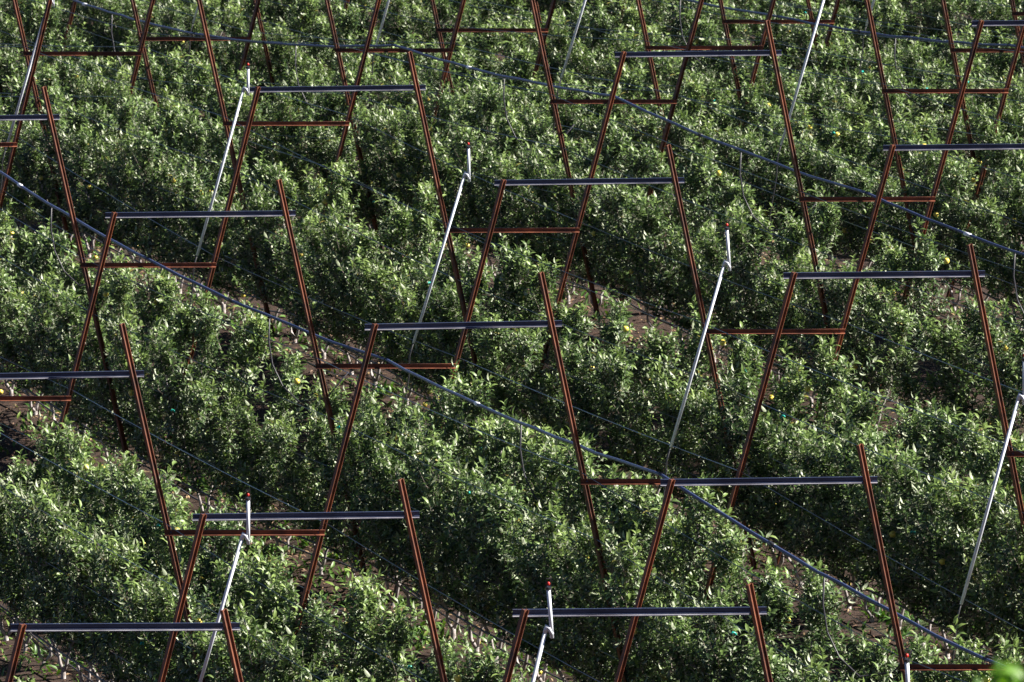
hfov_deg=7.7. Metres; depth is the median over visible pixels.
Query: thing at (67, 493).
apple tree
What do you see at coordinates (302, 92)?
feeder tube
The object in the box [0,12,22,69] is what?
apple tree
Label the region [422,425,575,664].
apple tree
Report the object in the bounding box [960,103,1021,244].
apple tree
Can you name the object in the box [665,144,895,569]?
trellis
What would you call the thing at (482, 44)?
apple tree
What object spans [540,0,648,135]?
apple tree
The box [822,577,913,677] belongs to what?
feeder tube
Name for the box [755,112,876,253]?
apple tree
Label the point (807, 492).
apple tree
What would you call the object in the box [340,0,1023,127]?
trellis wire
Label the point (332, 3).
apple tree
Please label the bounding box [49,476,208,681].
apple tree
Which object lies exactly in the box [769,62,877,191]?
apple tree
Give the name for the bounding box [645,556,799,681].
apple tree
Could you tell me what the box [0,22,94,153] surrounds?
apple tree
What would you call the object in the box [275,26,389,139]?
apple tree
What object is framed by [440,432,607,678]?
apple tree
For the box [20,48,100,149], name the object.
apple tree
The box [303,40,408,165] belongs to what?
apple tree
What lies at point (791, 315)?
apple tree
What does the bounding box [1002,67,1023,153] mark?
apple tree
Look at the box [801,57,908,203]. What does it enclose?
apple tree
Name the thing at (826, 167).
apple tree
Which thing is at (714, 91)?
apple tree
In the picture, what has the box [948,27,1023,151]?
apple tree
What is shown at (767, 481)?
crossbeam
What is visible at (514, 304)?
trellis wire
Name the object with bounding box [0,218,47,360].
apple tree
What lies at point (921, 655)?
apple tree
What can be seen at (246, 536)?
sprinkler riser
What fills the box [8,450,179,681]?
apple tree
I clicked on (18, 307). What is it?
apple tree
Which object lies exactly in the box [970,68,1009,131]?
apple tree
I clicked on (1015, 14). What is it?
trellis
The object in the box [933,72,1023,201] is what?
apple tree
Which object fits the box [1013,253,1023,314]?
feeder tube
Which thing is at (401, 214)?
apple tree
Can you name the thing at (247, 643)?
apple tree
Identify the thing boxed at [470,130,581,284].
apple tree
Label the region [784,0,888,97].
apple tree
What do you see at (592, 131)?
trellis wire
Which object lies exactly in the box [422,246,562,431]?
apple tree
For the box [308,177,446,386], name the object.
apple tree
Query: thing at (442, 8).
apple tree
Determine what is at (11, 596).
apple tree
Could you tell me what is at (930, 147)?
crossbeam
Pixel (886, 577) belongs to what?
trellis
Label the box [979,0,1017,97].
apple tree
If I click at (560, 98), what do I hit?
trellis wire
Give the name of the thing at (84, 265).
trellis
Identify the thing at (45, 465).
apple tree
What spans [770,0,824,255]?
sprinkler riser
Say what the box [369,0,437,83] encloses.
apple tree
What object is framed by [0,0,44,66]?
apple tree
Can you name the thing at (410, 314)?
apple tree
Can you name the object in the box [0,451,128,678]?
apple tree
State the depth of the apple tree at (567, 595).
72.40 m
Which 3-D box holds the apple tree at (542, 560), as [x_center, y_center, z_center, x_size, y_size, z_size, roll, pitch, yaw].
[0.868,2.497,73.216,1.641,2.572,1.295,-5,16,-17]
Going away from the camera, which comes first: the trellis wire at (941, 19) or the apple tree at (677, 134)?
the apple tree at (677, 134)
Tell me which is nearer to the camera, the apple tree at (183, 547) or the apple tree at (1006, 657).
the apple tree at (1006, 657)
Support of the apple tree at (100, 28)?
on the ground
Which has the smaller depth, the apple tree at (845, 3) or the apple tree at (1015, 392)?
the apple tree at (1015, 392)
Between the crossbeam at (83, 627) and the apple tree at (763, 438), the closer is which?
the crossbeam at (83, 627)
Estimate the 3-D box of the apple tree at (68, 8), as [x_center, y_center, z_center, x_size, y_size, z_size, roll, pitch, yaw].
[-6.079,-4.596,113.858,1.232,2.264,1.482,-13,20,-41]
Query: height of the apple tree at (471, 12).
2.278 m
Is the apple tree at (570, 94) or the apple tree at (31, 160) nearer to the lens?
the apple tree at (31, 160)
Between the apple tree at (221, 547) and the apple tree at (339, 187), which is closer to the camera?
the apple tree at (221, 547)
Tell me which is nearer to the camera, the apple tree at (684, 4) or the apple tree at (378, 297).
the apple tree at (378, 297)
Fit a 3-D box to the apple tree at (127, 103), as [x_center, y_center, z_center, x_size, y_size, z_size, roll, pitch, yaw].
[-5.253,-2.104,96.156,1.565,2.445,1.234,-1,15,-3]
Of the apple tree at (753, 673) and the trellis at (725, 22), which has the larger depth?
the trellis at (725, 22)
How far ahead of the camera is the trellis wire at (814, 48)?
107.60 m
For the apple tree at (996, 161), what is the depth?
89.55 m
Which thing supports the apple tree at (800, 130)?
on the ground
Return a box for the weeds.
[0,93,1023,681]
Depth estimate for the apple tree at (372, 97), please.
103.63 m
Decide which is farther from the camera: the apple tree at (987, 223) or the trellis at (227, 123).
the trellis at (227, 123)
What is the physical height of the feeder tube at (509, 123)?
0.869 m
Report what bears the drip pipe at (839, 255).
attached to the trellis at (265, 47)
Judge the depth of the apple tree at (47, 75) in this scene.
105.02 m
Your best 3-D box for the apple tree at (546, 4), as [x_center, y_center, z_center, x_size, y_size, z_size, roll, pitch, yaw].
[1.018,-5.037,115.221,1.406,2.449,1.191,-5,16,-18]
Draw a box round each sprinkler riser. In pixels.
[0,0,54,191]
[185,6,197,100]
[187,60,249,356]
[199,490,250,681]
[366,0,389,117]
[403,140,470,461]
[531,578,553,681]
[551,0,585,142]
[658,220,730,584]
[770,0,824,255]
[858,0,874,79]
[903,650,909,681]
[949,351,1023,673]
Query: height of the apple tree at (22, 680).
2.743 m
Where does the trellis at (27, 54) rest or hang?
on the ground
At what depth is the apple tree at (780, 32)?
108.00 m
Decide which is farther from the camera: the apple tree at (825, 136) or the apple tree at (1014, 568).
the apple tree at (825, 136)
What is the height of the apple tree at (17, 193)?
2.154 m
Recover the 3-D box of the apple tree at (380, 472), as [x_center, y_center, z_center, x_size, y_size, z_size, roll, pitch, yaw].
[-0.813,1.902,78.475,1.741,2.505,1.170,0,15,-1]
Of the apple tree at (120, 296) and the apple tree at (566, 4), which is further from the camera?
the apple tree at (566, 4)
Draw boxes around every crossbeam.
[0,114,59,120]
[0,370,143,379]
[11,622,239,631]
[105,210,294,217]
[192,511,418,520]
[249,85,425,92]
[365,320,561,330]
[494,177,683,185]
[513,607,766,616]
[615,50,781,57]
[660,476,877,485]
[783,270,984,278]
[883,143,1023,150]
[972,20,1023,25]
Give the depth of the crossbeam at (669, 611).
59.31 m
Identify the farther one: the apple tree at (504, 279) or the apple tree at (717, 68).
the apple tree at (717, 68)
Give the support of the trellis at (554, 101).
on the ground
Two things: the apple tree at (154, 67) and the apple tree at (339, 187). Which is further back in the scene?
the apple tree at (154, 67)
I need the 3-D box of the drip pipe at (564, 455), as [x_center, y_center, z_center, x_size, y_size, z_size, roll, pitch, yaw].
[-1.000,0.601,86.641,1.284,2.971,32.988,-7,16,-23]
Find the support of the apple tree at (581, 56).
on the ground
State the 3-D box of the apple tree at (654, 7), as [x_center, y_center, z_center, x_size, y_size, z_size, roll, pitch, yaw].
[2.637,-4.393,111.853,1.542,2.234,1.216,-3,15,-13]
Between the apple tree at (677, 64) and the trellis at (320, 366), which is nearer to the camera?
the trellis at (320, 366)
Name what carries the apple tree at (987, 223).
on the ground
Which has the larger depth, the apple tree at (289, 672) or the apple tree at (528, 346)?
the apple tree at (528, 346)
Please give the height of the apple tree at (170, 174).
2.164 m
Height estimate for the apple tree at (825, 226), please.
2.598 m
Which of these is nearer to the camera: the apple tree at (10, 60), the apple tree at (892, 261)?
the apple tree at (892, 261)
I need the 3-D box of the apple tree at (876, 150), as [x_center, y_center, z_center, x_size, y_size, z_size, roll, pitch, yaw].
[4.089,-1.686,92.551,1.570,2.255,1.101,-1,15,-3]
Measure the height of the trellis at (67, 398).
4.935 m
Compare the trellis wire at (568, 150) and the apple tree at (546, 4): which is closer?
the trellis wire at (568, 150)
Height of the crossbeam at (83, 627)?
0.053 m
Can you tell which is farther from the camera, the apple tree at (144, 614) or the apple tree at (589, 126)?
the apple tree at (589, 126)
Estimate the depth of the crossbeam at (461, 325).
70.59 m
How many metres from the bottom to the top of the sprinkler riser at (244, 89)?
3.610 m
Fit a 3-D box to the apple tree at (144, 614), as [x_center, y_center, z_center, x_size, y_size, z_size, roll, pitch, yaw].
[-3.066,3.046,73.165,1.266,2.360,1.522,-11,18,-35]
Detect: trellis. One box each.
[0,0,51,211]
[0,1,76,113]
[0,212,116,633]
[5,623,26,681]
[12,0,154,252]
[41,86,260,475]
[118,323,377,681]
[130,0,260,149]
[158,513,206,681]
[196,0,380,334]
[220,608,528,681]
[253,0,349,155]
[276,179,506,601]
[324,0,465,248]
[397,478,674,681]
[406,51,626,449]
[430,0,555,120]
[530,0,703,316]
[535,0,625,89]
[538,272,796,681]
[636,0,775,168]
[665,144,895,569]
[718,0,839,126]
[745,583,1023,681]
[764,20,983,423]
[806,0,896,140]
[856,443,1023,681]
[864,0,1023,303]
[940,0,1023,247]
[966,244,1023,538]
[1010,0,1023,72]
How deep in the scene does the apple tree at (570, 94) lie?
99.82 m
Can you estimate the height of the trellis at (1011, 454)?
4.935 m
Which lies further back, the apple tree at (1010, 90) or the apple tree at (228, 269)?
the apple tree at (1010, 90)
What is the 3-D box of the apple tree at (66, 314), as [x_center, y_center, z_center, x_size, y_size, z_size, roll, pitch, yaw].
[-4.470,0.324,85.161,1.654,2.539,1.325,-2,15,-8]
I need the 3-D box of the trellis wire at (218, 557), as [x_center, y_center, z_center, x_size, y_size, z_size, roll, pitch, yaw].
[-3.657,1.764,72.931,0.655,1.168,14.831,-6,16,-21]
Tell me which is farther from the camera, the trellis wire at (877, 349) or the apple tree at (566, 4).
the apple tree at (566, 4)
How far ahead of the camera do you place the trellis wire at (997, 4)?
101.13 m
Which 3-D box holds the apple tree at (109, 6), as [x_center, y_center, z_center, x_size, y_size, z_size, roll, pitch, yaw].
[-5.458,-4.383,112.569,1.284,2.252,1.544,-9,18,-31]
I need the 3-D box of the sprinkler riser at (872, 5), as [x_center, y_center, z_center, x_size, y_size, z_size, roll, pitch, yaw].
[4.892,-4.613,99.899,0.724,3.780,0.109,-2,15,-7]
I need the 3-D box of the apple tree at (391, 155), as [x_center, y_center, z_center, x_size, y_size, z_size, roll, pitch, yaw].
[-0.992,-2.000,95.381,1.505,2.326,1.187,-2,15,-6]
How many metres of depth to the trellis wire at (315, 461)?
80.58 m
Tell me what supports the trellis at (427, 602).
on the ground
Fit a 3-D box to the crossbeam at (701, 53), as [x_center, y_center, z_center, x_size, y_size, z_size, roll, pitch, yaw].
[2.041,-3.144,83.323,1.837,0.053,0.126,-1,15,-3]
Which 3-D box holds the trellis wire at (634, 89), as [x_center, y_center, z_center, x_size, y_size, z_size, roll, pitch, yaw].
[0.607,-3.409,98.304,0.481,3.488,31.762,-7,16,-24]
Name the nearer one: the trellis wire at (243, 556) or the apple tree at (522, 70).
the trellis wire at (243, 556)
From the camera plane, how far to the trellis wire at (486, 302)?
87.32 m
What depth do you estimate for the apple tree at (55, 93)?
97.95 m
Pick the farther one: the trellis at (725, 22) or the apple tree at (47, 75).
the apple tree at (47, 75)
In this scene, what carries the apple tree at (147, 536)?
on the ground
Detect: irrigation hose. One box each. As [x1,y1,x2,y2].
[0,171,1005,667]
[72,0,1023,255]
[684,0,1023,48]
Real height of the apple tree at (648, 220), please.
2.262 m
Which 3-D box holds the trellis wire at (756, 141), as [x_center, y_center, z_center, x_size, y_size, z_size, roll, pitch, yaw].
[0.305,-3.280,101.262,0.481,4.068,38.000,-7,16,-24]
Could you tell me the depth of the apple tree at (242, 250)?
90.29 m
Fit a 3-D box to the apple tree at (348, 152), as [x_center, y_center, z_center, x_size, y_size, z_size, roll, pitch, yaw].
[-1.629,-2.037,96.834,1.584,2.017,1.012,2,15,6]
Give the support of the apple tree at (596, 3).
on the ground
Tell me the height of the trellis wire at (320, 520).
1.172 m
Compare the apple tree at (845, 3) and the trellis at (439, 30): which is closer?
the trellis at (439, 30)
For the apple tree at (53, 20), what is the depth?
107.12 m
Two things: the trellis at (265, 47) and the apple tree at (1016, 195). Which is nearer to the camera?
the apple tree at (1016, 195)
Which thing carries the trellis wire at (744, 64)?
attached to the trellis at (539, 17)
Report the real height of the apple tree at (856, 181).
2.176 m
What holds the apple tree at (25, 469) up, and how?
on the ground
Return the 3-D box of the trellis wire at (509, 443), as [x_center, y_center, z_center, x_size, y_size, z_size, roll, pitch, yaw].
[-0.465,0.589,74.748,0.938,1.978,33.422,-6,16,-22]
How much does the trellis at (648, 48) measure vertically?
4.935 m
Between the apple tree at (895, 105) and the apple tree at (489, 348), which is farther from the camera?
the apple tree at (895, 105)
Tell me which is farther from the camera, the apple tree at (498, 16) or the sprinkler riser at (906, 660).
the apple tree at (498, 16)
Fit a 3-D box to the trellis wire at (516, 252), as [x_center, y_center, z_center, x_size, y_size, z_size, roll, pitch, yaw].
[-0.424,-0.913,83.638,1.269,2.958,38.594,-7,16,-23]
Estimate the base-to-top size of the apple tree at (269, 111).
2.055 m
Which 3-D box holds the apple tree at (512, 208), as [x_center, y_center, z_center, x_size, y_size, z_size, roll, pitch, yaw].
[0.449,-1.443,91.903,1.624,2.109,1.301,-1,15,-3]
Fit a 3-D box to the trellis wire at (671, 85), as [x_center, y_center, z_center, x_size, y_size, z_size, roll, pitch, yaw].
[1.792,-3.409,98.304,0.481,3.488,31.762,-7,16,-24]
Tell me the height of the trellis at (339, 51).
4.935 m
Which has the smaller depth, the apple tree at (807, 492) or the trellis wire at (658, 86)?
the apple tree at (807, 492)
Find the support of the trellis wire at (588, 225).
attached to the trellis at (575, 231)
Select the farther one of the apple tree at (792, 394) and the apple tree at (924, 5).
the apple tree at (924, 5)
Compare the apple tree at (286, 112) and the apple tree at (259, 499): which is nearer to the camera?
the apple tree at (259, 499)
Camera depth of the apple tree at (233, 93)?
99.24 m
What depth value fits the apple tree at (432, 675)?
68.65 m
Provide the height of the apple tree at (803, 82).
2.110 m
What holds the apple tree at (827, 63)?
on the ground
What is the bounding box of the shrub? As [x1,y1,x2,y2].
[975,656,1023,681]
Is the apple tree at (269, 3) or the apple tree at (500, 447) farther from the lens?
the apple tree at (269, 3)
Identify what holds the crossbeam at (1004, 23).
attached to the trellis at (803, 200)
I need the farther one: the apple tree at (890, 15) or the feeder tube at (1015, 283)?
the apple tree at (890, 15)
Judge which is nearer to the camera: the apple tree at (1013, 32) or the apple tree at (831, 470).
the apple tree at (831, 470)
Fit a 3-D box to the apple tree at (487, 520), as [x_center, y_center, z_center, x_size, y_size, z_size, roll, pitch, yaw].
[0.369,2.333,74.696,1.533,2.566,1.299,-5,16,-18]
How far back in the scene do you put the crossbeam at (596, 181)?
79.47 m
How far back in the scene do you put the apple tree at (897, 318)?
82.99 m
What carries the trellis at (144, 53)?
on the ground
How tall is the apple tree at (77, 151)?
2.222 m
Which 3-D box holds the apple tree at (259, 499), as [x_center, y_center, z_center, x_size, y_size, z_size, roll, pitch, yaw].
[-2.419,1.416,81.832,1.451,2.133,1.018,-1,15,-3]
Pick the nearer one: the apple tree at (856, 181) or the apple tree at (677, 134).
the apple tree at (856, 181)
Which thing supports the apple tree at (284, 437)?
on the ground
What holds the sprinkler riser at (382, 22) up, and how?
on the ground
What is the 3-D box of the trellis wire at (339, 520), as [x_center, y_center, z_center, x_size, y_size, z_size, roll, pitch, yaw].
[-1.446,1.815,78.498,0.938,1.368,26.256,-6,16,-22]
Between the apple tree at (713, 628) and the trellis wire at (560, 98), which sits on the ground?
the apple tree at (713, 628)
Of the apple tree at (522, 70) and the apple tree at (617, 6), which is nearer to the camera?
the apple tree at (522, 70)
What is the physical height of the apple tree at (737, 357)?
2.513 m
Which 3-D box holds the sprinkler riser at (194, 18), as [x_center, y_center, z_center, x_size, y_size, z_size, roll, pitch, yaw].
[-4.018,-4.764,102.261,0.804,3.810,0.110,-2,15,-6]
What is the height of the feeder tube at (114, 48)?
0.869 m
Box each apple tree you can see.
[0,0,10,11]
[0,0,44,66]
[0,0,52,140]
[0,0,64,136]
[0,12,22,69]
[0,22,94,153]
[0,64,39,218]
[0,82,72,240]
[0,94,10,152]
[0,95,93,237]
[0,208,32,272]
[0,217,73,395]
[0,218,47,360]
[0,249,95,414]
[0,252,134,429]
[0,411,77,640]
[0,414,109,652]
[0,447,122,664]
[0,449,40,587]
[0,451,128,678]
[1,198,15,212]
[3,1,24,17]
[4,0,67,56]
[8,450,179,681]
[9,102,118,247]
[14,674,35,681]
[18,251,157,441]
[19,0,89,65]
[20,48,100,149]
[26,461,189,681]
[29,50,120,178]
[34,81,156,256]
[37,256,186,463]
[43,0,121,79]
[49,35,143,174]
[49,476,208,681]
[50,104,188,268]
[58,0,143,66]
[67,0,170,71]
[68,285,197,478]
[73,47,165,166]
[77,47,191,190]
[82,96,196,272]
[83,509,207,681]
[87,492,254,681]
[90,0,181,67]
[99,107,222,275]
[99,288,241,489]
[104,46,213,174]
[111,545,261,681]
[113,0,206,90]
[124,108,241,293]
[130,536,293,681]
[134,294,275,513]
[138,0,223,98]
[138,78,225,191]
[149,65,262,196]
[153,0,250,116]
[153,140,249,299]
[164,560,299,681]
[173,150,280,312]
[175,0,271,132]
[176,586,345,681]
[179,335,318,529]
[187,93,279,205]
[195,161,300,320]
[204,59,318,228]
[206,0,272,34]
[206,23,291,118]
[207,568,391,681]
[213,0,323,132]
[214,164,343,325]
[220,376,351,555]
[226,0,289,50]
[227,71,343,227]
[232,157,360,342]
[233,12,335,148]
[244,0,298,40]
[252,584,424,681]
[259,375,391,574]
[260,0,363,152]
[261,57,374,214]
[264,0,332,56]
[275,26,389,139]
[277,218,378,358]
[278,0,355,82]
[291,189,412,374]
[297,0,375,59]
[299,386,424,582]
[300,101,396,233]
[301,621,463,681]
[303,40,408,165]
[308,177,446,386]
[314,0,406,57]
[314,377,469,608]
[325,105,422,237]
[326,30,432,178]
[334,624,511,681]
[335,0,421,79]
[341,359,497,618]
[343,35,454,168]
[346,77,467,248]
[346,233,477,404]
[349,413,506,620]
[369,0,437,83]
[370,92,496,256]
[379,0,473,92]
[381,37,474,160]
[383,246,494,415]
[389,71,506,266]
[389,398,526,641]
[400,233,536,422]
[402,0,502,96]
[405,407,558,653]
[406,655,531,681]
[409,63,495,207]
[417,101,528,271]
[418,32,539,197]
[419,0,523,95]
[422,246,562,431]
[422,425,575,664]
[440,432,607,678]
[441,104,556,277]
[443,0,471,23]
[443,0,534,109]
[451,0,504,26]
[458,454,624,681]
[460,70,549,189]
[460,292,596,451]
[462,8,570,101]
[463,0,529,58]
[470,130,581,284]
[482,133,617,290]
[485,68,605,223]
[489,0,593,114]
[493,0,556,38]
[499,472,647,681]
[503,283,648,478]
[506,469,691,681]
[516,83,606,201]
[518,0,589,29]
[518,110,628,303]
[523,0,613,126]
[531,0,609,43]
[536,60,648,228]
[536,496,697,681]
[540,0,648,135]
[541,133,657,312]
[551,317,681,501]
[553,471,727,681]
[555,0,631,62]
[558,22,669,119]
[565,149,691,312]
[572,84,685,227]
[580,0,651,64]
[583,36,682,153]
[584,294,735,503]
[589,130,739,329]
[592,503,776,681]
[593,0,677,69]
[593,63,709,199]
[602,5,723,150]
[618,167,760,347]
[627,0,708,83]
[628,29,741,130]
[636,95,737,224]
[637,0,737,81]
[642,321,766,537]
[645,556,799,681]
[653,68,781,230]
[656,34,766,164]
[659,0,765,80]
[664,200,776,361]
[676,340,819,556]
[676,556,873,681]
[678,102,810,256]
[683,0,791,93]
[683,48,800,164]
[689,202,808,359]
[701,65,815,185]
[703,335,883,572]
[708,90,814,263]
[709,0,814,92]
[711,179,844,389]
[725,0,744,45]
[730,620,899,681]
[731,96,851,268]
[731,374,885,585]
[732,0,790,19]
[734,30,845,191]
[741,0,832,122]
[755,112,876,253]
[761,254,874,406]
[765,0,854,104]
[768,414,889,590]
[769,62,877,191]
[773,630,970,681]
[775,396,928,610]
[779,0,843,37]
[781,227,908,413]
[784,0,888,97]
[784,109,912,271]
[793,0,859,39]
[797,391,963,622]
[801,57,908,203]
[806,107,937,287]
[812,0,881,72]
[812,216,964,430]
[814,0,907,117]
[819,614,990,681]
[822,396,982,629]
[829,71,947,189]
[833,127,970,284]
[840,34,934,119]
[842,418,1022,645]
[843,0,919,58]
[855,632,1023,681]
[859,26,967,136]
[867,59,995,235]
[869,150,996,286]
[870,0,942,65]
[874,286,1000,448]
[874,413,1023,658]
[877,0,970,58]
[890,20,994,142]
[895,96,1005,222]
[895,117,1023,309]
[895,450,1023,657]
[906,0,994,96]
[911,295,1023,446]
[913,26,1019,154]
[924,465,1023,660]
[927,0,1022,67]
[929,137,1023,313]
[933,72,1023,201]
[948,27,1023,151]
[957,187,1023,331]
[959,0,1023,82]
[959,1,972,18]
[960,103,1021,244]
[960,470,1023,663]
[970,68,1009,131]
[975,305,1023,452]
[976,95,1023,214]
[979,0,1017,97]
[985,489,1023,654]
[989,165,1023,310]
[998,3,1023,81]
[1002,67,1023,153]
[1007,339,1023,426]
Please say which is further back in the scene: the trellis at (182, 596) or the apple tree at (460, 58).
the apple tree at (460, 58)
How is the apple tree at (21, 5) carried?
on the ground
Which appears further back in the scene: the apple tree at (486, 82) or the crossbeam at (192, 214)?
the apple tree at (486, 82)
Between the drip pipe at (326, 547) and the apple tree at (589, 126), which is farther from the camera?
the apple tree at (589, 126)
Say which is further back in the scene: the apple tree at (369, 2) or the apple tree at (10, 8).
the apple tree at (10, 8)
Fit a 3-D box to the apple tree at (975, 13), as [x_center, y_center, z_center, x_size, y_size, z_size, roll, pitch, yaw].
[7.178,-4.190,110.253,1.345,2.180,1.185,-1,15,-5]
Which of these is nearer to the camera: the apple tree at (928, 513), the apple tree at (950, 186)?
the apple tree at (928, 513)
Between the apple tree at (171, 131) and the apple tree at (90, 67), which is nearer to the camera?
the apple tree at (171, 131)
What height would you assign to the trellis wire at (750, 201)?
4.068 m
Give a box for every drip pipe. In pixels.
[0,219,1023,660]
[0,604,106,681]
[2,609,93,681]
[12,381,566,681]
[13,231,993,659]
[15,62,1021,319]
[15,380,590,680]
[21,55,1017,307]
[29,147,1001,467]
[132,183,984,449]
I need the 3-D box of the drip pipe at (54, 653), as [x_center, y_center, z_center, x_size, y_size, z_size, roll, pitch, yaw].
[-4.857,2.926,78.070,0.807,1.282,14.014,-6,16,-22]
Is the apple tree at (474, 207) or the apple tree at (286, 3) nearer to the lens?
the apple tree at (474, 207)
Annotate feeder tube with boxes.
[50,207,125,286]
[111,14,168,80]
[268,318,348,402]
[295,46,336,115]
[503,78,573,151]
[519,425,569,514]
[679,0,740,65]
[739,152,816,231]
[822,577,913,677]
[894,38,950,107]
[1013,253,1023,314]
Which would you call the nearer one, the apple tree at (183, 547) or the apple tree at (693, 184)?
the apple tree at (183, 547)
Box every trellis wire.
[0,30,1023,327]
[0,43,1022,392]
[0,46,1023,453]
[0,96,1023,512]
[0,129,1023,630]
[0,141,1023,568]
[0,340,654,681]
[0,423,431,666]
[0,485,324,681]
[1,6,1023,288]
[1,209,965,681]
[1,256,833,681]
[1,357,599,681]
[1,433,427,681]
[2,69,1022,377]
[2,138,953,500]
[3,93,969,442]
[4,191,949,672]
[5,108,1022,427]
[5,536,227,672]
[6,250,837,681]
[7,303,739,681]
[19,55,1023,347]
[25,30,1021,273]
[32,0,1023,272]
[37,188,1015,620]
[64,4,1023,227]
[120,3,1008,196]
[142,0,1023,223]
[183,0,1021,179]
[266,0,1004,140]
[313,178,1021,406]
[335,0,971,139]
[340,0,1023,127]
[450,0,1022,87]
[479,0,1023,101]
[562,0,1022,90]
[606,0,1012,95]
[653,0,1023,51]
[764,0,1017,38]
[776,1,1023,55]
[854,0,1013,35]
[898,1,1014,28]
[974,0,1021,8]
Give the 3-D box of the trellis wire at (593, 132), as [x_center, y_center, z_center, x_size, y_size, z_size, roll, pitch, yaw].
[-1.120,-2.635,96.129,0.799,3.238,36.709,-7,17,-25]
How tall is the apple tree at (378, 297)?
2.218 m
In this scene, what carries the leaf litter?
on the ground
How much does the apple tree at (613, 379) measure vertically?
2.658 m
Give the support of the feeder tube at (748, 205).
hanging from the irrigation hose at (967, 234)
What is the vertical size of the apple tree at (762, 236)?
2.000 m
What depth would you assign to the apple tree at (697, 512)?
71.62 m
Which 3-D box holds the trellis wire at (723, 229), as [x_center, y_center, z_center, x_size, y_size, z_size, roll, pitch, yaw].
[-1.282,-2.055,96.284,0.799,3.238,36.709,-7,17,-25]
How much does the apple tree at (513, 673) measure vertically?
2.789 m
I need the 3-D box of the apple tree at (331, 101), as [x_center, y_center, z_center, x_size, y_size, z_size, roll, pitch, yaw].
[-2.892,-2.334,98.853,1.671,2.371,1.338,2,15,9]
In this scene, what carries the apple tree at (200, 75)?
on the ground
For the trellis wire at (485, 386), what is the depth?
83.52 m
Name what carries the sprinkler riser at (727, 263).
on the ground
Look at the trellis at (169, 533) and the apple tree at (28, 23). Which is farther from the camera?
the apple tree at (28, 23)
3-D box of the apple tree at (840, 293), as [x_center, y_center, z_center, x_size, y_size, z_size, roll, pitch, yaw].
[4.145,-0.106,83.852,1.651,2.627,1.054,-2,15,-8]
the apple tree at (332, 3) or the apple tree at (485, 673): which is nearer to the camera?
the apple tree at (485, 673)
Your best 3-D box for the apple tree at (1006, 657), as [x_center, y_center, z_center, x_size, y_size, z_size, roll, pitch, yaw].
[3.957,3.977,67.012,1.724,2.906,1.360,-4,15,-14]
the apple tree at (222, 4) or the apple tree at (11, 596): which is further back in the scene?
the apple tree at (222, 4)
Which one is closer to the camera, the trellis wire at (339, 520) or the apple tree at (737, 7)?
the trellis wire at (339, 520)
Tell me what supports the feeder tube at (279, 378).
hanging from the irrigation hose at (696, 497)
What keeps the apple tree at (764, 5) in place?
on the ground
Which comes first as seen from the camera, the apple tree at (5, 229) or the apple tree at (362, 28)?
the apple tree at (5, 229)
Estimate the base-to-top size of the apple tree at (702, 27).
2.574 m
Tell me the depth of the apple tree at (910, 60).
104.31 m
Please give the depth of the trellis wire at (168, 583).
71.75 m
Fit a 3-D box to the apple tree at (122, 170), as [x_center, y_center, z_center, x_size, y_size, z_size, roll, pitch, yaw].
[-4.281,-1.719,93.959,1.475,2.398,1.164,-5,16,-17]
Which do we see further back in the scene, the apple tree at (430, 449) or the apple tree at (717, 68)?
the apple tree at (717, 68)
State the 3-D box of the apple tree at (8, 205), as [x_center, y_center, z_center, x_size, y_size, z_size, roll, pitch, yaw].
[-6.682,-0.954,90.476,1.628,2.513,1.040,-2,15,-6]
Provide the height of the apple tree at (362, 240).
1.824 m
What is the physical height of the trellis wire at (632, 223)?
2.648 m
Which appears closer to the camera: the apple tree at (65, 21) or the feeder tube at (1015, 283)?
the feeder tube at (1015, 283)
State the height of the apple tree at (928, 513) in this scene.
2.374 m
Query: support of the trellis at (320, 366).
on the ground
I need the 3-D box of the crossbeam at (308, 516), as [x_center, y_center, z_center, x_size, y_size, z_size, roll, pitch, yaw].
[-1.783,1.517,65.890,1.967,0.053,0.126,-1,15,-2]
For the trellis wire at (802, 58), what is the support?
attached to the trellis at (539, 17)
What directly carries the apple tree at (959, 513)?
on the ground
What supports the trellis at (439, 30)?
on the ground
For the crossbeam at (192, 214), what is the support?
attached to the trellis at (67, 398)
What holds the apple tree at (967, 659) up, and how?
on the ground
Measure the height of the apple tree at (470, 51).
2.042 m
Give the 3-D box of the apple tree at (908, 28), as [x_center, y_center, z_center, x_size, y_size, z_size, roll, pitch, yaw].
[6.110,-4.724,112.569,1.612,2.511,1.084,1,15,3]
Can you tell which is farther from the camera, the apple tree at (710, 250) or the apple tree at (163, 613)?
the apple tree at (710, 250)
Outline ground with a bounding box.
[0,0,1023,681]
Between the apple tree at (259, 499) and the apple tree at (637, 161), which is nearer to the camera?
the apple tree at (259, 499)
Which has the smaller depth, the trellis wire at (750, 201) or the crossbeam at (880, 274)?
the crossbeam at (880, 274)
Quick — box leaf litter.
[0,96,1023,681]
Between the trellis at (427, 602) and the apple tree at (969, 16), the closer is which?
the trellis at (427, 602)
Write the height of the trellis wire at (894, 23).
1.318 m
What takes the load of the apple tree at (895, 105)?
on the ground
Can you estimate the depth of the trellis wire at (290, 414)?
82.50 m
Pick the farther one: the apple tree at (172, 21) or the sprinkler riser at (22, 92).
the apple tree at (172, 21)
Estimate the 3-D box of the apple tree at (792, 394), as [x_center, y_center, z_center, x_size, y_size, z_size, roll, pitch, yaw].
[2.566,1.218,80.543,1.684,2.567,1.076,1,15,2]
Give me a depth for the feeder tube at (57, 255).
86.64 m
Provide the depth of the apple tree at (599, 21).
107.14 m
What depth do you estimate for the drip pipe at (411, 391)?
88.76 m
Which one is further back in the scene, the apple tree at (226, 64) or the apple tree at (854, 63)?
the apple tree at (226, 64)

